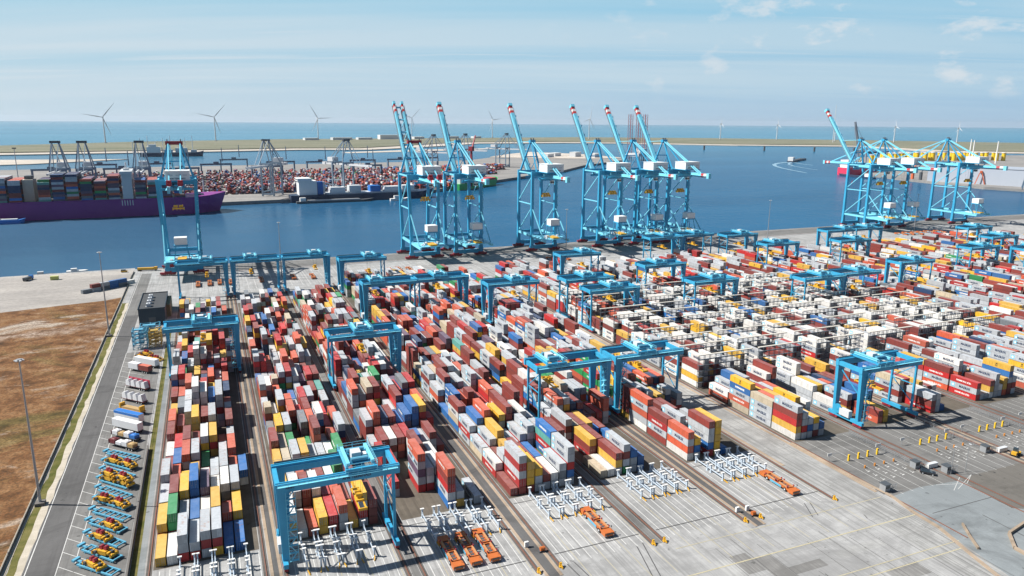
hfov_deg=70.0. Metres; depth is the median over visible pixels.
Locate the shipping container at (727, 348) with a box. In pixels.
[723,346,744,358]
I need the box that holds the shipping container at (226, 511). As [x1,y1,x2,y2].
[222,501,231,520]
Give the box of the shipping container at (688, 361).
[682,356,702,370]
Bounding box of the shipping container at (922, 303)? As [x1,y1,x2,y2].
[917,302,939,310]
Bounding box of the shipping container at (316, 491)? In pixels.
[307,469,320,496]
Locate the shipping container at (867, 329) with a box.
[865,327,888,337]
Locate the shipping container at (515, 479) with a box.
[504,463,525,486]
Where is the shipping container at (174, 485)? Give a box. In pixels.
[169,473,179,497]
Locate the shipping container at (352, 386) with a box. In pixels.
[346,378,357,394]
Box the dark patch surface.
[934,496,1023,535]
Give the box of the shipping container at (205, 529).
[200,508,210,539]
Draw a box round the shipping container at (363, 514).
[351,492,367,517]
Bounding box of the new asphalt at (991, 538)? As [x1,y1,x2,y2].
[895,480,1023,575]
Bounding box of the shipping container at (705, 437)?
[687,423,713,442]
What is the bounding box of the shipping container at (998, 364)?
[983,357,1014,371]
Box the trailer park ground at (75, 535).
[55,349,162,575]
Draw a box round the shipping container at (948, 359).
[934,352,963,365]
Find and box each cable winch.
[538,546,545,552]
[749,510,756,516]
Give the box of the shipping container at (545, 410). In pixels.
[537,401,550,417]
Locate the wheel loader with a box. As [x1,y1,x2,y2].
[1010,447,1020,457]
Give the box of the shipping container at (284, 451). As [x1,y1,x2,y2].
[280,447,290,459]
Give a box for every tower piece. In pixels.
[930,152,935,160]
[951,152,956,160]
[1001,152,1005,160]
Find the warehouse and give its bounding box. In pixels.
[927,164,1023,186]
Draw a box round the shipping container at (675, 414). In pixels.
[661,404,685,422]
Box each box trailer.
[112,416,142,432]
[113,408,143,421]
[134,355,158,367]
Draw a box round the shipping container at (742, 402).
[729,393,749,408]
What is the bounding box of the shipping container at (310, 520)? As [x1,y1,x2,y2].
[303,506,317,536]
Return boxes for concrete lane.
[533,303,1007,575]
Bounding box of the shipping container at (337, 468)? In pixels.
[328,449,341,472]
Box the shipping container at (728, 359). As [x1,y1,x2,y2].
[715,352,733,365]
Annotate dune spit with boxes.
[0,137,1023,152]
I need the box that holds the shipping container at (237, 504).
[231,490,242,518]
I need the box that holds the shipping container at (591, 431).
[580,424,602,444]
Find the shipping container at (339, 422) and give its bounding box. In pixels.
[332,411,344,430]
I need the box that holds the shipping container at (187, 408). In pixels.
[184,400,191,417]
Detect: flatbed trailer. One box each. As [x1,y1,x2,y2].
[118,401,145,412]
[121,390,147,404]
[126,376,150,391]
[128,361,152,373]
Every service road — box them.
[22,315,137,575]
[124,273,151,315]
[230,296,279,575]
[333,288,559,575]
[485,324,763,525]
[872,397,1023,460]
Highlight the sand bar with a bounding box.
[342,148,484,152]
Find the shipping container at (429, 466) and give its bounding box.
[425,454,433,475]
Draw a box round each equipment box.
[926,461,937,468]
[996,446,1007,452]
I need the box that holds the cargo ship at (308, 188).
[289,177,432,202]
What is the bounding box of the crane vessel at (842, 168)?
[837,122,875,174]
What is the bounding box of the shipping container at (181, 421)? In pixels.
[177,414,184,432]
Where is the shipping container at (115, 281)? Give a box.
[109,279,118,284]
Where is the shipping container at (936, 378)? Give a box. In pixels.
[923,371,949,384]
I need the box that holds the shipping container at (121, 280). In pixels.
[117,278,126,282]
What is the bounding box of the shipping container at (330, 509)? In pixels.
[322,494,337,523]
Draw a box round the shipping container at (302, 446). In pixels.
[297,437,308,456]
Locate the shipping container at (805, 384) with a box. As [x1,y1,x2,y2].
[791,376,816,391]
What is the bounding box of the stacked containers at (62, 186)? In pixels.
[0,171,184,202]
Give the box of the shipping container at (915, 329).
[898,322,922,333]
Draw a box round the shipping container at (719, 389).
[709,382,728,397]
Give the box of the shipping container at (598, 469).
[583,455,606,477]
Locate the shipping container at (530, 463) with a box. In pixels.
[518,446,534,469]
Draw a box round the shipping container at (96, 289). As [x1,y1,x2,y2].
[91,287,100,291]
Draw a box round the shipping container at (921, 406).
[904,397,934,412]
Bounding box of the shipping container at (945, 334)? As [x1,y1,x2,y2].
[936,330,962,339]
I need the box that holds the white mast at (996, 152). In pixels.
[995,141,998,163]
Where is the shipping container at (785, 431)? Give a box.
[771,422,799,439]
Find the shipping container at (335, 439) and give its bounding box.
[330,432,343,450]
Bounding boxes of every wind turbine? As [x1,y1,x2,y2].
[85,103,113,142]
[197,107,222,140]
[309,104,321,139]
[407,110,418,137]
[488,110,496,137]
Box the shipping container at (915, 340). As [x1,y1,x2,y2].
[903,335,928,346]
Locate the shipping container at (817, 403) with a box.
[812,398,831,411]
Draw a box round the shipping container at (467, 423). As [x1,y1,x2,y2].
[459,413,475,432]
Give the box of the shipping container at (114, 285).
[110,283,118,288]
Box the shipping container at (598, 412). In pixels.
[582,401,601,418]
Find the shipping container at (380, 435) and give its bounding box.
[374,426,388,445]
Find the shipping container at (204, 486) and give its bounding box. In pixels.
[200,477,209,495]
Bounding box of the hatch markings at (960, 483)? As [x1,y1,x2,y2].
[940,474,971,489]
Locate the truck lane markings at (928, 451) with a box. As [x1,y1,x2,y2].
[807,398,1023,491]
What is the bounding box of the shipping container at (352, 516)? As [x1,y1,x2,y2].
[346,499,357,527]
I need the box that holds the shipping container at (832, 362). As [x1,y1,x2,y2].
[829,359,850,371]
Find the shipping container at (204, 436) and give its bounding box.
[200,422,208,443]
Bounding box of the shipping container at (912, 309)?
[900,304,921,312]
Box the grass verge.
[6,303,125,575]
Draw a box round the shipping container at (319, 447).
[314,442,324,454]
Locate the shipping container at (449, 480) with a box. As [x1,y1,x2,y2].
[436,461,454,484]
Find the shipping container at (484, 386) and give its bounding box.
[478,379,493,394]
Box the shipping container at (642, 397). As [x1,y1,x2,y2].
[630,388,652,405]
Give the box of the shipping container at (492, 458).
[482,447,501,470]
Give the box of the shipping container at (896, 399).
[873,389,901,402]
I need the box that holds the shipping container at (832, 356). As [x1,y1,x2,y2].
[829,353,854,364]
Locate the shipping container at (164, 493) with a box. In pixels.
[159,482,169,503]
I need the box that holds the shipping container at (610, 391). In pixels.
[597,380,612,395]
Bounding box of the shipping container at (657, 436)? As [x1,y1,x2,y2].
[647,427,666,445]
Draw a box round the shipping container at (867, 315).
[853,309,874,319]
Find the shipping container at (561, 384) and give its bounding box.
[549,375,567,390]
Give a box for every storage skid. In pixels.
[71,556,120,575]
[77,541,122,562]
[82,528,126,547]
[84,516,127,533]
[88,505,131,522]
[92,494,132,510]
[94,483,132,498]
[95,474,134,489]
[98,465,135,476]
[100,457,137,470]
[102,448,140,459]
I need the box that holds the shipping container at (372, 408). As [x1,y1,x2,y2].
[366,399,379,418]
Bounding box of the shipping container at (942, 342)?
[928,336,951,347]
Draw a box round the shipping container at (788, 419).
[773,409,801,426]
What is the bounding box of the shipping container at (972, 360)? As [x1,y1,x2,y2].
[959,354,982,366]
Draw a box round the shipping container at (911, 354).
[901,351,926,364]
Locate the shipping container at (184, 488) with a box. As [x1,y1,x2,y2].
[179,472,189,498]
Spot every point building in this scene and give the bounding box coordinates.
[549,152,560,155]
[569,152,580,156]
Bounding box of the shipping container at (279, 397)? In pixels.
[275,389,283,405]
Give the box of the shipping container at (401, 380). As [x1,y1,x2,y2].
[395,373,407,388]
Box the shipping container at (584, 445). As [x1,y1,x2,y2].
[573,433,595,453]
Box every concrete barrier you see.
[961,523,979,548]
[1008,521,1023,554]
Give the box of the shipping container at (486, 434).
[477,425,495,445]
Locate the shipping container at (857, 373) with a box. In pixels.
[851,370,874,380]
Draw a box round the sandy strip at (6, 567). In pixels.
[0,275,133,575]
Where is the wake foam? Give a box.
[772,162,814,172]
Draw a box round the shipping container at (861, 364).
[856,362,875,372]
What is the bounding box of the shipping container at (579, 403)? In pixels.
[563,391,582,408]
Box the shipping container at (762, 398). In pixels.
[750,390,773,407]
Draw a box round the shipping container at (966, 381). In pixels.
[950,374,981,388]
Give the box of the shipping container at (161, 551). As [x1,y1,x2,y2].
[155,533,167,566]
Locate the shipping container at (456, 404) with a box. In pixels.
[448,395,463,412]
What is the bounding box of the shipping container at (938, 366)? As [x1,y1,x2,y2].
[924,359,953,373]
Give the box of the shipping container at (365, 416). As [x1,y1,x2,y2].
[359,407,372,426]
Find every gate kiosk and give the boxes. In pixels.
[875,480,896,493]
[906,458,925,470]
[938,462,957,474]
[976,442,995,454]
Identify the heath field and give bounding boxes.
[0,297,121,566]
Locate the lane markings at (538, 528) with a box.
[159,452,823,575]
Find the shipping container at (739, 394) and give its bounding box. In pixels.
[729,387,749,402]
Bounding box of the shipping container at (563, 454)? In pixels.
[551,440,574,462]
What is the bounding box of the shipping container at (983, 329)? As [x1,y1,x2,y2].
[974,325,1000,335]
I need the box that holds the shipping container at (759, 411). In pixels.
[749,403,772,420]
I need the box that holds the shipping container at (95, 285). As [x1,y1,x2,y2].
[89,283,100,287]
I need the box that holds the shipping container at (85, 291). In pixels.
[81,288,91,293]
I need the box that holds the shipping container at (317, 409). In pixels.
[312,401,322,419]
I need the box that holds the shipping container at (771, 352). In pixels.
[764,346,786,356]
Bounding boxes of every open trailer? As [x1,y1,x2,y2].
[108,437,139,451]
[111,428,140,441]
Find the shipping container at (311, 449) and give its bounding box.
[307,443,316,455]
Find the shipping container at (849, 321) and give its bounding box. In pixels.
[846,319,868,329]
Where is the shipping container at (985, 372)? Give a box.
[969,365,1000,379]
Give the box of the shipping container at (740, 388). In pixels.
[730,381,752,396]
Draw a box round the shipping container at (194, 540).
[189,519,199,551]
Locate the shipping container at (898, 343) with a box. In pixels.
[886,337,912,349]
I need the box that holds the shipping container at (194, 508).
[190,497,199,519]
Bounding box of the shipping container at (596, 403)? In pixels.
[588,395,608,410]
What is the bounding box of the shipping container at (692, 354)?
[687,350,708,363]
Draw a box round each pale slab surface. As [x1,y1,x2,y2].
[712,539,886,575]
[729,553,930,575]
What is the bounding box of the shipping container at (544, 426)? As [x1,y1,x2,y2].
[535,417,556,438]
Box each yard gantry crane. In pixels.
[162,312,241,379]
[174,255,229,300]
[229,252,281,296]
[271,440,399,572]
[280,248,330,292]
[323,319,401,390]
[336,250,386,294]
[358,273,417,321]
[412,269,468,306]
[481,273,539,325]
[524,347,611,417]
[553,246,600,273]
[556,269,613,318]
[578,278,640,332]
[600,337,683,415]
[635,256,686,285]
[642,231,683,257]
[673,228,713,253]
[682,271,739,305]
[717,229,757,253]
[756,237,799,263]
[790,268,846,299]
[816,224,855,246]
[827,264,881,295]
[828,348,923,428]
[829,234,870,261]
[845,223,882,243]
[884,253,935,282]
[955,222,993,242]
[955,240,1001,266]
[978,230,1018,251]
[1008,242,1023,266]
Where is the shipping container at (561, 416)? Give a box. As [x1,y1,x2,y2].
[551,407,571,425]
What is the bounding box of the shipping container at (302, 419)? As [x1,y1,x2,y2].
[297,409,307,428]
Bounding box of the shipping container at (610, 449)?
[598,438,622,460]
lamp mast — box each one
[14,358,45,506]
[96,251,111,336]
[276,222,281,275]
[566,209,567,246]
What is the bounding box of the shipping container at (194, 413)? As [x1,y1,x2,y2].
[191,404,198,423]
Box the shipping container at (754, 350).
[741,343,762,356]
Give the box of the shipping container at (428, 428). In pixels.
[420,419,435,438]
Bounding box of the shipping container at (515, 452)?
[504,440,526,463]
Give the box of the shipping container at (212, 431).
[209,421,216,441]
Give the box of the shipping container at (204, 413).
[201,404,208,422]
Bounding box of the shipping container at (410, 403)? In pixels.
[403,394,417,412]
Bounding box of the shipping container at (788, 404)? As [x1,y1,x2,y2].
[774,395,802,413]
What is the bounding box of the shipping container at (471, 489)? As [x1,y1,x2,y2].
[461,477,481,503]
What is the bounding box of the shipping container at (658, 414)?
[648,406,672,425]
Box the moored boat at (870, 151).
[856,147,888,152]
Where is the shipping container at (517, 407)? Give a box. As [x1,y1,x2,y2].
[507,399,525,416]
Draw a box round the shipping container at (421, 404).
[411,393,425,411]
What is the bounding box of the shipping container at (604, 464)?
[590,453,614,476]
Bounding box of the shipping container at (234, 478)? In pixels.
[229,464,239,489]
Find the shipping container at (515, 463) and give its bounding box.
[504,448,525,471]
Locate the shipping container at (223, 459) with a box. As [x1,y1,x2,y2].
[219,449,227,466]
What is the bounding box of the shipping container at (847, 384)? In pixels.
[844,381,872,396]
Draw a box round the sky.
[0,0,1023,127]
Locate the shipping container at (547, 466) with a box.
[535,456,557,480]
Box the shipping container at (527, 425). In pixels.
[520,419,533,432]
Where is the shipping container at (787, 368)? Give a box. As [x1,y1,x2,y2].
[776,361,800,374]
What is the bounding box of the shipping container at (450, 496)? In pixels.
[436,476,455,500]
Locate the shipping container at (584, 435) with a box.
[573,425,595,445]
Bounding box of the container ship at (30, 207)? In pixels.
[0,162,225,220]
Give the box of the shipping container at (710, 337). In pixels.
[702,333,720,343]
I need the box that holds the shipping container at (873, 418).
[852,407,882,423]
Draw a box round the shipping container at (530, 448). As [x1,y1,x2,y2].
[520,441,541,457]
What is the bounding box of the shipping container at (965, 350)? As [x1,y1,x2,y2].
[951,344,979,355]
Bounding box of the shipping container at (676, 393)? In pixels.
[660,383,681,398]
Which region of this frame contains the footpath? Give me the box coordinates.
[137,333,173,575]
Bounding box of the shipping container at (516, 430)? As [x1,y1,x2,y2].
[507,420,525,440]
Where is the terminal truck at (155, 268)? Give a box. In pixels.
[137,266,157,270]
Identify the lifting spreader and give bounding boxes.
[82,555,106,571]
[88,528,113,542]
[91,544,118,557]
[93,492,115,503]
[99,474,116,482]
[99,517,122,530]
[100,467,117,478]
[104,454,122,464]
[110,496,130,508]
[114,471,133,482]
[114,479,134,487]
[119,457,137,468]
[139,349,153,355]
[151,355,163,361]
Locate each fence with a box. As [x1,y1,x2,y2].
[0,271,133,575]
[148,343,164,446]
[849,429,910,462]
[915,415,979,446]
[969,406,1023,429]
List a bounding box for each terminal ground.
[0,157,621,205]
[839,155,1023,191]
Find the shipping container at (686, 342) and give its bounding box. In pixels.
[684,340,703,351]
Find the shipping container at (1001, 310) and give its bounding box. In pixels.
[989,305,1013,314]
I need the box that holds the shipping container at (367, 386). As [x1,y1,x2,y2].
[360,377,372,392]
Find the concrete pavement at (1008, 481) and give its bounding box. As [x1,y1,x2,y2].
[962,462,1023,508]
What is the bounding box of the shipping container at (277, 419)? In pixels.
[273,412,283,431]
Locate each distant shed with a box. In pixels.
[303,138,318,139]
[330,137,351,139]
[356,137,371,139]
[378,135,405,138]
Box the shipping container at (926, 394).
[905,384,936,400]
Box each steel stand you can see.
[131,326,148,349]
[139,321,160,335]
[148,327,162,347]
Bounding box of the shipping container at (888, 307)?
[883,306,904,315]
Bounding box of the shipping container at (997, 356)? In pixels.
[985,350,1008,361]
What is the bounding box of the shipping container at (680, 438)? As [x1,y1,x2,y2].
[667,427,693,446]
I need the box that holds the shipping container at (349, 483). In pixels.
[343,465,352,487]
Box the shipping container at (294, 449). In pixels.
[288,438,299,458]
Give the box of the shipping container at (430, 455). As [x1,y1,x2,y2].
[425,450,435,474]
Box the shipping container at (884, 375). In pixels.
[875,371,904,384]
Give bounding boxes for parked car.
[920,468,935,475]
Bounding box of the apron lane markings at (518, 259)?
[192,230,909,291]
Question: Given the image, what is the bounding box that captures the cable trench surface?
[130,220,1011,286]
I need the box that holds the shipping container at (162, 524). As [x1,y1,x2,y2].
[157,502,167,532]
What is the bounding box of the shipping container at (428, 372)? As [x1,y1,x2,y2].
[421,365,434,379]
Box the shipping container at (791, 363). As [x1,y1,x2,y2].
[776,355,800,369]
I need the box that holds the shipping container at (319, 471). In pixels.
[312,467,323,475]
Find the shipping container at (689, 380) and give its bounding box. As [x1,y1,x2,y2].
[681,373,701,386]
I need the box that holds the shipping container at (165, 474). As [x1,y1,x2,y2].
[160,457,170,482]
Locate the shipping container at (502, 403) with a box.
[494,395,511,413]
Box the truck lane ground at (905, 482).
[795,396,1023,495]
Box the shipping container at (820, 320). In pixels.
[809,314,830,324]
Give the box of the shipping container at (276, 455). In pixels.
[272,448,281,461]
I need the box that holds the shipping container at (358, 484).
[351,480,366,500]
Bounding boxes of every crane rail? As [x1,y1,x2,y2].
[148,308,179,575]
[158,215,1010,268]
[162,219,1016,275]
[226,294,266,575]
[235,300,287,575]
[287,294,425,575]
[287,308,409,575]
[333,283,558,563]
[444,445,536,569]
[481,272,967,537]
[485,321,758,515]
[574,459,662,539]
[574,469,651,542]
[608,420,743,519]
[681,407,832,497]
[810,405,1023,505]
[811,410,1023,511]
[873,400,1023,463]
[874,395,1023,456]
[936,388,1023,420]
[943,394,1022,423]
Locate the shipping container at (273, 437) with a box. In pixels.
[268,427,278,447]
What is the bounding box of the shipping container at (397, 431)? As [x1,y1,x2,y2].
[390,423,404,443]
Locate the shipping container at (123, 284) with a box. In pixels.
[119,282,127,286]
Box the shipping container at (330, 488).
[328,484,336,495]
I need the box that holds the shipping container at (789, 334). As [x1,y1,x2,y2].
[776,328,797,339]
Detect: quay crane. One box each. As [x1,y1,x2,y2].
[46,141,70,175]
[75,141,96,178]
[132,140,151,182]
[155,139,208,275]
[245,139,287,195]
[322,139,372,186]
[392,101,448,258]
[415,134,456,165]
[436,102,492,256]
[444,133,487,164]
[485,133,526,167]
[507,103,569,251]
[569,104,639,246]
[603,105,677,244]
[633,105,710,242]
[823,137,941,227]
[824,108,917,226]
[898,137,1007,223]
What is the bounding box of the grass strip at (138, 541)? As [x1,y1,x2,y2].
[129,333,170,575]
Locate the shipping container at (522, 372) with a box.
[518,368,534,381]
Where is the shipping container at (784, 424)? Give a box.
[772,415,800,433]
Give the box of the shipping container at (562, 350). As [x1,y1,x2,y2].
[558,348,573,361]
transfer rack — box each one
[176,553,196,575]
[195,549,214,575]
[213,546,231,575]
[229,542,250,575]
[298,529,322,574]
[315,526,340,570]
[332,522,358,566]
[349,519,375,562]
[420,505,450,546]
[437,502,467,541]
[453,499,484,538]
[469,496,500,534]
[528,485,561,521]
[541,482,575,518]
[555,479,589,515]
[568,477,603,511]
[616,467,653,500]
[628,465,665,498]
[640,463,677,495]
[651,460,689,492]
[695,452,734,482]
[705,450,745,480]
[716,448,757,477]
[728,446,767,475]
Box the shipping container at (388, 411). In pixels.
[381,404,395,422]
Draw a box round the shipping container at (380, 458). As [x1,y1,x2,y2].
[374,441,388,463]
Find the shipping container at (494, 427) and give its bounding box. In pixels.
[485,417,503,437]
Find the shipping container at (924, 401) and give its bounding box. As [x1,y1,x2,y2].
[905,391,935,406]
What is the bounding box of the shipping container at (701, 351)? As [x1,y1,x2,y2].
[698,349,718,362]
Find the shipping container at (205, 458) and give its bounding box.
[202,450,209,466]
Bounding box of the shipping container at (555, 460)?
[543,447,565,471]
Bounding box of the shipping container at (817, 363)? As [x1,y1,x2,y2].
[805,356,829,370]
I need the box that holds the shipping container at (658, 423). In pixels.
[648,414,667,431]
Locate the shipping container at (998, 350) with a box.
[986,344,1015,356]
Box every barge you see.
[0,218,25,224]
[296,198,372,203]
[787,157,805,161]
[838,173,875,178]
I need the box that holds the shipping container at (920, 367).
[900,358,923,369]
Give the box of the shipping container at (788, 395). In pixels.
[773,387,799,402]
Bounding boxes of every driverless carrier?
[207,280,211,285]
[309,273,315,278]
[437,535,464,571]
[455,531,482,566]
[472,527,500,562]
[580,506,613,537]
[759,469,799,495]
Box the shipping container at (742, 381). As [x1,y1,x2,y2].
[730,374,755,389]
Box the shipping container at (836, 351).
[830,347,851,356]
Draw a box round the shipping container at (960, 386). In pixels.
[949,380,980,394]
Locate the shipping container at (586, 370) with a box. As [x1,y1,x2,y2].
[583,367,599,379]
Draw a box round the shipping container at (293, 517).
[290,495,295,521]
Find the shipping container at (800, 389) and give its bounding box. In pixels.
[790,382,816,397]
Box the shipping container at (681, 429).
[668,419,694,439]
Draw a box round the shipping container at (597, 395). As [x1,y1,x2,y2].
[588,387,608,404]
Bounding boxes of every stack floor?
[153,304,258,570]
[238,303,381,542]
[291,299,483,519]
[344,294,584,498]
[485,320,748,462]
[515,289,849,441]
[575,422,667,479]
[743,372,912,428]
[873,393,971,415]
[936,387,1023,403]
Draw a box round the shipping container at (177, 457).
[173,447,181,468]
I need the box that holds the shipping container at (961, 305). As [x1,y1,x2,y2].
[955,302,977,310]
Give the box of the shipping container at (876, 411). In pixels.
[853,400,882,416]
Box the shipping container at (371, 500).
[362,480,376,507]
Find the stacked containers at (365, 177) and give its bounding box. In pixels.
[37,163,505,194]
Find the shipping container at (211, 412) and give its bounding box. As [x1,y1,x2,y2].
[208,402,215,420]
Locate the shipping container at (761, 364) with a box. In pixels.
[752,358,776,372]
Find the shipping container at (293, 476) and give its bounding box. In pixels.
[288,473,300,499]
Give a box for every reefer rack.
[564,288,600,312]
[575,293,619,321]
[587,298,631,328]
[599,304,646,335]
[613,310,660,342]
[614,283,652,300]
[627,316,676,341]
[629,288,665,300]
[639,293,679,306]
[643,323,693,359]
[651,299,695,317]
[659,281,689,293]
[659,331,711,367]
[666,305,711,323]
[673,284,712,295]
[678,339,731,374]
[682,311,728,331]
[687,289,727,300]
[696,348,752,388]
[698,317,745,338]
[701,294,743,311]
[716,324,764,349]
[717,280,754,290]
[718,299,759,316]
[732,285,769,299]
[735,305,778,325]
[737,332,786,349]
[745,272,780,289]
[747,289,786,305]
[753,311,797,332]
[758,340,808,365]
[760,277,789,290]
[764,295,804,312]
[772,318,818,340]
[776,281,809,294]
[782,300,823,317]
[793,285,830,294]
[793,325,840,341]
[801,306,843,324]
[811,290,848,302]
[815,332,863,363]
[822,312,865,331]
[830,295,868,308]
[833,281,869,292]
[843,319,888,343]
[849,301,889,313]
[852,286,888,300]
[867,326,912,350]
[871,306,910,319]
[872,291,908,301]
[892,296,929,307]
[893,313,935,326]
[914,301,951,318]
[918,319,959,338]
[938,307,976,323]
[962,313,1002,336]
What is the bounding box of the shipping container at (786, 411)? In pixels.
[773,402,802,419]
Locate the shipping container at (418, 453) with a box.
[412,445,424,461]
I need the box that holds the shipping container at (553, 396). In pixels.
[543,388,562,405]
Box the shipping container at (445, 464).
[435,451,454,476]
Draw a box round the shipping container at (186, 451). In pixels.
[181,439,190,461]
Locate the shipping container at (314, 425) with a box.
[308,414,320,434]
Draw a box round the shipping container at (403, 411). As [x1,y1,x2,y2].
[396,402,410,420]
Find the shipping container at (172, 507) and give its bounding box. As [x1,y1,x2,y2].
[167,492,178,522]
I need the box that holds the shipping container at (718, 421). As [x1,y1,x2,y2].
[695,407,721,427]
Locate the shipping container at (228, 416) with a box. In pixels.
[225,406,232,425]
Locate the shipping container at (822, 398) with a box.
[813,391,840,406]
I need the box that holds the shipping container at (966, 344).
[952,338,979,350]
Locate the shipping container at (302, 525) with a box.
[295,508,307,538]
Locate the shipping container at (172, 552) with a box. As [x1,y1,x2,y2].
[167,531,177,564]
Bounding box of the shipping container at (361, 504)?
[351,485,366,507]
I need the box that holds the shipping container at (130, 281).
[127,279,134,283]
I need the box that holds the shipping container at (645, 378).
[632,369,652,384]
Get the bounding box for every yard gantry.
[30,151,68,176]
[82,150,117,172]
[103,150,140,177]
[141,147,172,173]
[164,150,199,176]
[200,148,231,173]
[219,145,247,170]
[251,149,282,176]
[266,146,294,170]
[306,151,333,168]
[349,146,375,169]
[354,149,382,174]
[387,157,411,167]
[415,151,438,165]
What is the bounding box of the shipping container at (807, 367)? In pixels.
[792,358,814,372]
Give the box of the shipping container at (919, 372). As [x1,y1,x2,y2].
[901,366,922,375]
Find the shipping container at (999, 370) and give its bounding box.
[982,363,1013,376]
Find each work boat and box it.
[34,271,53,274]
[66,268,87,272]
[390,195,407,200]
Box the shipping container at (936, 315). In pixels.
[922,310,944,319]
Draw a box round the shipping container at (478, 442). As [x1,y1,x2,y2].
[470,433,488,453]
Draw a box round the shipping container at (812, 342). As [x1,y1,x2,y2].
[798,336,820,347]
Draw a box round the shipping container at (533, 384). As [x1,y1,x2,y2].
[524,378,541,394]
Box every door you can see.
[149,317,155,323]
[156,557,164,566]
[157,524,166,532]
[161,475,168,482]
[167,434,173,440]
[167,555,176,564]
[168,513,176,521]
[177,535,186,543]
[178,426,182,431]
[178,544,187,552]
[180,490,188,498]
[182,454,189,461]
[185,411,190,417]
[190,480,197,488]
[190,542,199,550]
[192,416,198,422]
[192,453,198,459]
[201,436,207,442]
[201,487,208,494]
[201,530,209,539]
[202,416,207,421]
[209,414,215,420]
[210,435,216,441]
[212,529,220,537]
[221,483,228,490]
[223,512,231,520]
[225,544,233,552]
[226,419,232,424]
[228,447,235,454]
[231,482,238,489]
[234,510,241,518]
[236,542,244,550]
[240,470,246,476]
[271,441,277,447]
[277,425,282,431]
[278,399,283,405]
[285,424,290,430]
[289,410,294,416]
[290,515,295,521]
[293,491,300,498]
[299,529,307,537]
[301,422,306,428]
[303,489,310,497]
[309,527,316,535]
[313,488,319,495]
[314,428,319,433]
[317,413,322,419]
[319,517,326,525]
[330,515,337,523]
[334,465,341,471]
[338,424,344,430]
[339,505,346,512]
[350,520,357,527]
[352,389,357,394]
[359,501,366,507]
[360,510,366,517]
[366,420,371,426]
[369,499,376,507]
[374,412,379,418]
[389,416,394,422]
[390,438,395,444]
[396,395,401,401]
[398,437,404,443]
[402,382,407,388]
[405,414,410,420]
[412,406,417,412]
[418,454,424,461]
[420,405,425,411]
[427,468,433,474]
[430,432,435,438]
[448,468,454,476]
[448,477,454,484]
[448,485,454,492]
[448,493,454,500]
[458,406,463,412]
[470,426,475,432]
[475,495,480,502]
[477,418,482,424]
[484,410,489,416]
[490,439,495,445]
[496,463,501,469]
[498,430,502,436]
[499,414,504,420]
[506,407,511,412]
[511,488,516,495]
[519,471,525,478]
[519,479,525,486]
[520,434,525,440]
[520,456,525,462]
[520,464,525,470]
[528,426,532,431]
[528,462,533,469]
[552,472,557,479]
[557,399,562,404]
[560,463,565,470]
[566,419,571,425]
[568,447,573,453]
[568,454,573,461]
[590,439,595,445]
[590,446,595,452]
[601,470,606,477]
[608,469,613,475]
[616,453,621,459]
[616,460,621,466]
[624,444,629,451]
[687,453,692,459]
[688,439,693,445]
[688,446,692,452]
[689,432,693,438]
[708,436,713,441]
[709,422,714,427]
[709,429,713,435]
[716,420,721,426]
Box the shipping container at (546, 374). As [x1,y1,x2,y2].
[537,365,553,375]
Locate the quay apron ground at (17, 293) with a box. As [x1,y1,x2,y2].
[0,270,133,312]
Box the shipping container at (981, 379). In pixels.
[963,371,994,386]
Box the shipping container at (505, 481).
[496,471,517,496]
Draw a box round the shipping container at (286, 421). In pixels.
[281,411,291,430]
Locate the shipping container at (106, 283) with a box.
[99,281,109,286]
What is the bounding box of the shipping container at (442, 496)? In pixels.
[436,484,455,508]
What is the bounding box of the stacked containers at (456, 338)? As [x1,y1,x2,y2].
[158,230,1023,561]
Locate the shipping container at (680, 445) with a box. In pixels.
[667,433,693,453]
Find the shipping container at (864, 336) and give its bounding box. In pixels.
[848,329,871,340]
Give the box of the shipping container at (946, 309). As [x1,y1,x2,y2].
[940,307,963,316]
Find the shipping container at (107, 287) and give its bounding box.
[101,285,109,289]
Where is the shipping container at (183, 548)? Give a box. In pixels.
[178,520,188,553]
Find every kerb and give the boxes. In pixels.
[229,296,273,575]
[232,296,282,575]
[334,288,562,575]
[369,340,548,575]
[485,323,765,523]
[521,295,877,491]
[609,417,757,525]
[682,405,784,465]
[790,442,999,575]
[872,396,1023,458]
[872,398,1023,461]
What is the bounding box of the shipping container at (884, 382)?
[874,376,903,390]
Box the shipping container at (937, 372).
[923,365,952,378]
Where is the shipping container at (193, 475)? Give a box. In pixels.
[189,462,198,488]
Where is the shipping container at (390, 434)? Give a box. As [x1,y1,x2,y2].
[382,424,396,445]
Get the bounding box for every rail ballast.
[146,297,181,575]
[225,291,269,575]
[233,295,289,575]
[277,287,411,575]
[283,287,427,575]
[323,284,541,573]
[332,283,559,567]
[386,287,662,541]
[480,272,889,496]
[485,322,759,518]
[574,468,651,544]
[608,419,743,521]
[682,407,832,499]
[810,405,1023,506]
[810,409,1013,507]
[872,395,1023,457]
[872,400,1022,463]
[937,388,1022,420]
[939,392,1023,424]
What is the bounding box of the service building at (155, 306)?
[137,291,172,325]
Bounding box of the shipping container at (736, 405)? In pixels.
[728,399,748,414]
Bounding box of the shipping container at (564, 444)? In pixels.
[551,432,574,454]
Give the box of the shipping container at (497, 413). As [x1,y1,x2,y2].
[487,402,504,421]
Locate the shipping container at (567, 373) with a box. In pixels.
[557,370,571,377]
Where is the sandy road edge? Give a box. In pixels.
[14,303,128,575]
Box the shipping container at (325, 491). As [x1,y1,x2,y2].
[321,485,330,499]
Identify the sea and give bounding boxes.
[0,121,1023,276]
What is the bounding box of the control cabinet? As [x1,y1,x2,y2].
[524,541,528,547]
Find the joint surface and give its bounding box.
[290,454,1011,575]
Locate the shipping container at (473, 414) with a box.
[466,405,482,424]

